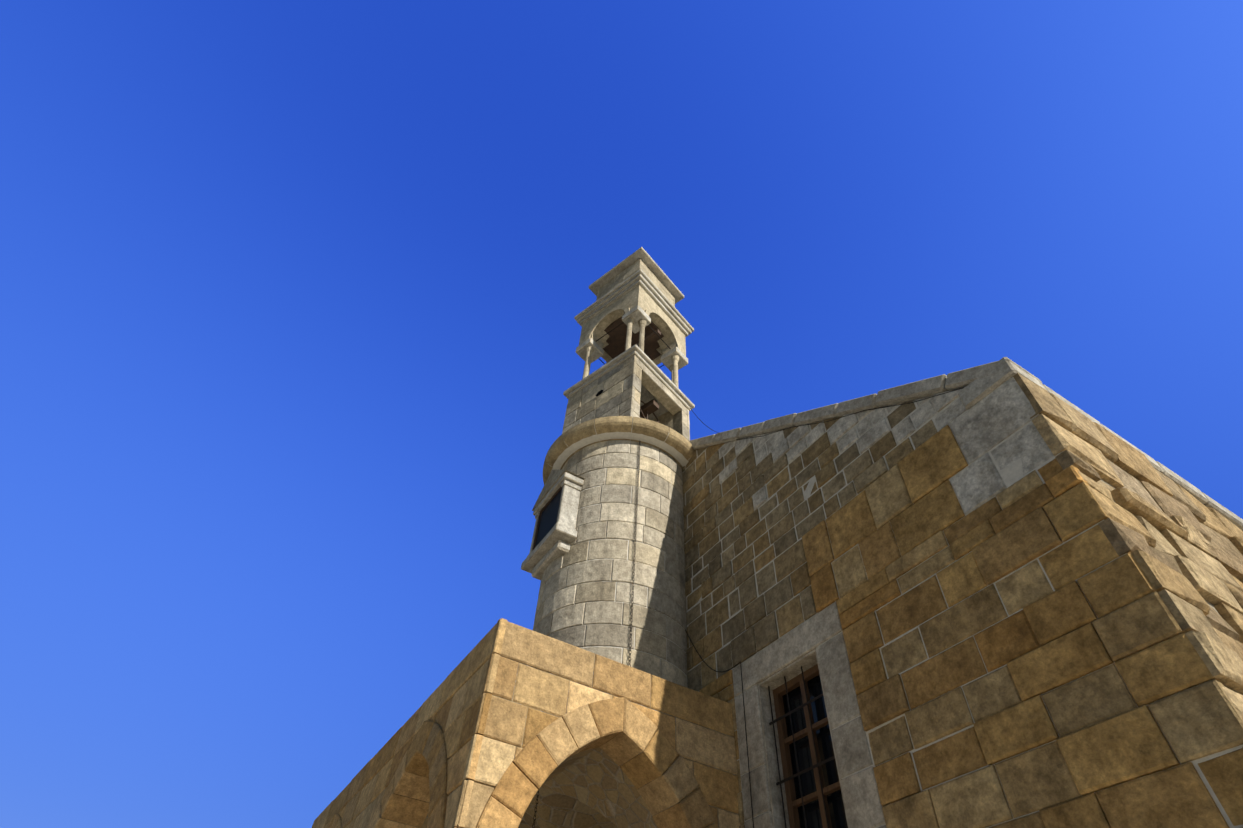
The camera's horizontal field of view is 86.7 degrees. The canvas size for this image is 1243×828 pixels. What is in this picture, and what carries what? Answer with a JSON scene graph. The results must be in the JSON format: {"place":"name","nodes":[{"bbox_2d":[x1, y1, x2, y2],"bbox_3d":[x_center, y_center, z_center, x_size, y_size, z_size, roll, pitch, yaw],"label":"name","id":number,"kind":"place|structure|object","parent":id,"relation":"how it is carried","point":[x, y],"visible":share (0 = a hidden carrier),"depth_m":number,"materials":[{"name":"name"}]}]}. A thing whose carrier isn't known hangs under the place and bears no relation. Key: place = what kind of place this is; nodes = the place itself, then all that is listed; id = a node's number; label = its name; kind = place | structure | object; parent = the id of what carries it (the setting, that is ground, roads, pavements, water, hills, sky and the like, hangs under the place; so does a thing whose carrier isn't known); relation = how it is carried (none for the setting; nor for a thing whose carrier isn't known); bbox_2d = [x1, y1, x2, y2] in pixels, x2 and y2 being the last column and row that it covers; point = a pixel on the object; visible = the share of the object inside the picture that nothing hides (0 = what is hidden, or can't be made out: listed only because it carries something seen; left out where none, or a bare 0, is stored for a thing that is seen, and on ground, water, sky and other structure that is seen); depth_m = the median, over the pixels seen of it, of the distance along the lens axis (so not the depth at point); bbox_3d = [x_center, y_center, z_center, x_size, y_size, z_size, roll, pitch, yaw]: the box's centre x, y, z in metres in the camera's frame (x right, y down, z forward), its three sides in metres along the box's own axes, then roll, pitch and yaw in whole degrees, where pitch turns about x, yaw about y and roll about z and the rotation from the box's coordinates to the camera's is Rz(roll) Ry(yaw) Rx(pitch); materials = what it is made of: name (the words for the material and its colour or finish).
{"place":"outdoors","nodes":[
{"label":"outdoors","id":0,"kind":"place"},
{"bbox_2d":[0,0,1242,827],"label":"sky","id":1,"kind":"structure","parent":0,"point":[292,292],"materials":[{"name":"blue"}]},
{"bbox_2d":[603,317,663,359],"bbox_3d":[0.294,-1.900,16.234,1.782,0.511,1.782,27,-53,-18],"label":"bell","id":2,"kind":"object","parent":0,"point":[616,342],"depth_m":16.00,"materials":[{"name":"brown metal"}]},
{"bbox_2d":[607,329,660,362],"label":"beam","id":3,"kind":"structure","parent":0,"point":[652,336],"depth_m":15.53,"materials":[{"name":"brown wood"}]},
{"bbox_2d":[581,367,687,435],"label":"stage walls","id":4,"kind":"structure","parent":0,"point":[671,418],"depth_m":13.82,"materials":[{"name":"beige stone"}]},
{"label":"forecourt","id":5,"kind":"structure","parent":0,"visible":0},
{"bbox_2d":[312,618,506,827],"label":"porch arch","id":6,"kind":"structure","parent":5,"relation":"on","point":[420,773],"depth_m":7.61,"materials":[{"name":"beige stone"}]},
{"bbox_2d":[360,655,737,827],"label":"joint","id":7,"kind":"object","parent":5,"relation":"on","point":[593,788],"visible":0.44,"depth_m":7.45,"materials":[{"name":"beige concrete"}]},
{"bbox_2d":[324,653,499,827],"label":"porch blocks","id":8,"kind":"structure","parent":7,"relation":"attached to","point":[454,717],"depth_m":6.62,"materials":[{"name":"beige stone"}]},
{"bbox_2d":[532,791,538,827],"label":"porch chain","id":9,"kind":"object","parent":7,"relation":"hanging from","point":[535,812],"visible":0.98,"depth_m":7.73,"materials":[{"name":"black metal"}]},
{"bbox_2d":[452,653,740,827],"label":"porch blocks","id":10,"kind":"structure","parent":7,"relation":"attached to","point":[538,690],"depth_m":6.67,"materials":[{"name":"beige stone"}]},
{"bbox_2d":[548,441,686,675],"bbox_3d":[-0.089,2.840,10.650,2.400,5.050,2.400,27,-53,-18],"label":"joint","id":11,"kind":"object","parent":7,"relation":"on","point":[612,567],"visible":0.06,"depth_m":9.39,"materials":[{"name":"grey concrete"}]},
{"bbox_2d":[521,470,584,579],"bbox_3d":[-1.121,1.697,10.966,0.380,1.940,1.240,27,-53,-18],"label":"niche frame","id":12,"kind":"object","parent":11,"relation":"attached to","point":[554,543],"visible":0.73,"depth_m":10.49,"materials":[{"name":"beige stone"}]},
{"bbox_2d":[532,487,561,550],"bbox_3d":[-1.211,1.752,10.822,0.025,1.000,0.880,27,-53,-18],"label":"window frame","id":13,"kind":"object","parent":12,"relation":"in","point":[545,506],"visible":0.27,"depth_m":11.11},
{"bbox_2d":[535,489,561,546],"bbox_3d":[-1.196,1.760,10.828,0.010,1.000,0.880,27,-53,-18],"label":"window opening","id":14,"kind":"object","parent":13,"relation":"in","point":[548,518],"visible":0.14,"depth_m":10.89,"materials":[{"name":"black glass"}]},
{"bbox_2d":[533,440,687,687],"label":"tower blocks","id":15,"kind":"structure","parent":11,"relation":"attached to","point":[555,611],"depth_m":9.73,"materials":[{"name":"beige stone"}]},
{"bbox_2d":[543,416,694,484],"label":"cornice","id":16,"kind":"structure","parent":11,"relation":"on","point":[680,443],"depth_m":11.63,"materials":[{"name":"beige stone"}]},
{"bbox_2d":[628,441,640,666],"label":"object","id":17,"kind":"object","parent":16,"relation":"hanging from","point":[634,561],"visible":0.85,"depth_m":9.57,"materials":[{"name":"metal"}]},
{"bbox_2d":[562,355,689,440],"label":"stage blocks","id":18,"kind":"structure","parent":11,"relation":"on","point":[613,400],"depth_m":13.24,"materials":[{"name":"beige stone"}]},
{"bbox_2d":[563,305,694,419],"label":"columns","id":19,"kind":"structure","parent":18,"relation":"on","point":[635,320],"depth_m":14.35,"materials":[{"name":"beige stone"}]},
{"bbox_2d":[579,285,685,364],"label":"arches","id":20,"kind":"structure","parent":19,"relation":"on","point":[595,327],"depth_m":15.78,"materials":[{"name":"beige stone"}]},
{"bbox_2d":[596,322,670,367],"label":"belfry tierods","id":21,"kind":"object","parent":20,"relation":"attached to","point":[619,325],"visible":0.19,"depth_m":15.46,"materials":[{"name":"black metal"}]},
{"bbox_2d":[574,269,693,336],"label":"cornice","id":22,"kind":"structure","parent":20,"relation":"on","point":[640,277],"depth_m":16.09,"materials":[{"name":"beige stone"}]},
{"bbox_2d":[596,258,674,306],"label":"attic blocks","id":23,"kind":"structure","parent":19,"relation":"on","point":[623,275],"depth_m":17.28,"materials":[{"name":"beige stone"}]},
{"bbox_2d":[589,247,683,303],"bbox_3d":[0.410,-3.332,17.921,1.864,3.140,1.864,-31,-58,27],"label":"tower cap","id":24,"kind":"object","parent":19,"relation":"on","point":[651,264],"visible":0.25,"depth_m":17.50,"materials":[{"name":"beige stone"}]},
{"bbox_2d":[640,399,659,422],"bbox_3d":[0.296,0.459,13.693,1.080,1.134,1.338,27,-53,-18],"label":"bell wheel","id":25,"kind":"object","parent":18,"relation":"on","point":[649,407],"visible":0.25,"depth_m":13.72,"materials":[{"name":"brown wood"}]},
{"bbox_2d":[476,619,734,827],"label":"porch arch","id":26,"kind":"structure","parent":5,"relation":"on","point":[620,731],"depth_m":6.89,"materials":[{"name":"beige stone"}]},
{"bbox_2d":[682,377,1242,827],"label":"facade blocks","id":27,"kind":"structure","parent":5,"relation":"on","point":[902,515],"depth_m":5.79,"materials":[{"name":"brown stone"}]},
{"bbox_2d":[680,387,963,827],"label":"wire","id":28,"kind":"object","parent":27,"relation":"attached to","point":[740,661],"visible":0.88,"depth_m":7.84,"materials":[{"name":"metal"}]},
{"bbox_2d":[685,397,1242,827],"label":"mortar joints","id":29,"kind":"object","parent":27,"relation":"attached to","point":[1011,474],"visible":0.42,"depth_m":6.95,"materials":[{"name":"grey concrete"}]},
{"bbox_2d":[725,400,1220,821],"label":"church body","id":30,"kind":"structure","parent":5,"relation":"on","point":[1209,603],"depth_m":6.79,"materials":[{"name":"stone"}]},
{"bbox_2d":[758,649,848,827],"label":"window reveal","id":31,"kind":"object","parent":30,"relation":"attached to","point":[793,669],"depth_m":7.20,"materials":[{"name":"grey stone"}]},
{"bbox_2d":[768,666,834,827],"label":"window bars","id":32,"kind":"object","parent":31,"relation":"attached to","point":[798,774],"depth_m":6.83,"materials":[{"name":"black metal"}]},
{"bbox_2d":[773,664,840,827],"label":"window frame","id":33,"kind":"object","parent":31,"relation":"in","point":[785,741],"visible":0.69,"depth_m":6.97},
{"bbox_2d":[782,674,847,827],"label":"window glass","id":34,"kind":"object","parent":33,"relation":"in","point":[834,799],"visible":0.22,"depth_m":6.92,"materials":[{"name":"black glass"}]},
{"bbox_2d":[689,357,1242,530],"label":"copings","id":35,"kind":"object","parent":30,"relation":"on","point":[979,382],"visible":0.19,"depth_m":7.41,"materials":[{"name":"stone"}]},
{"bbox_2d":[1013,372,1242,747],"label":"side blocks","id":36,"kind":"structure","parent":5,"relation":"on","point":[1182,545],"depth_m":5.54,"materials":[{"name":"stone"}]}
]}

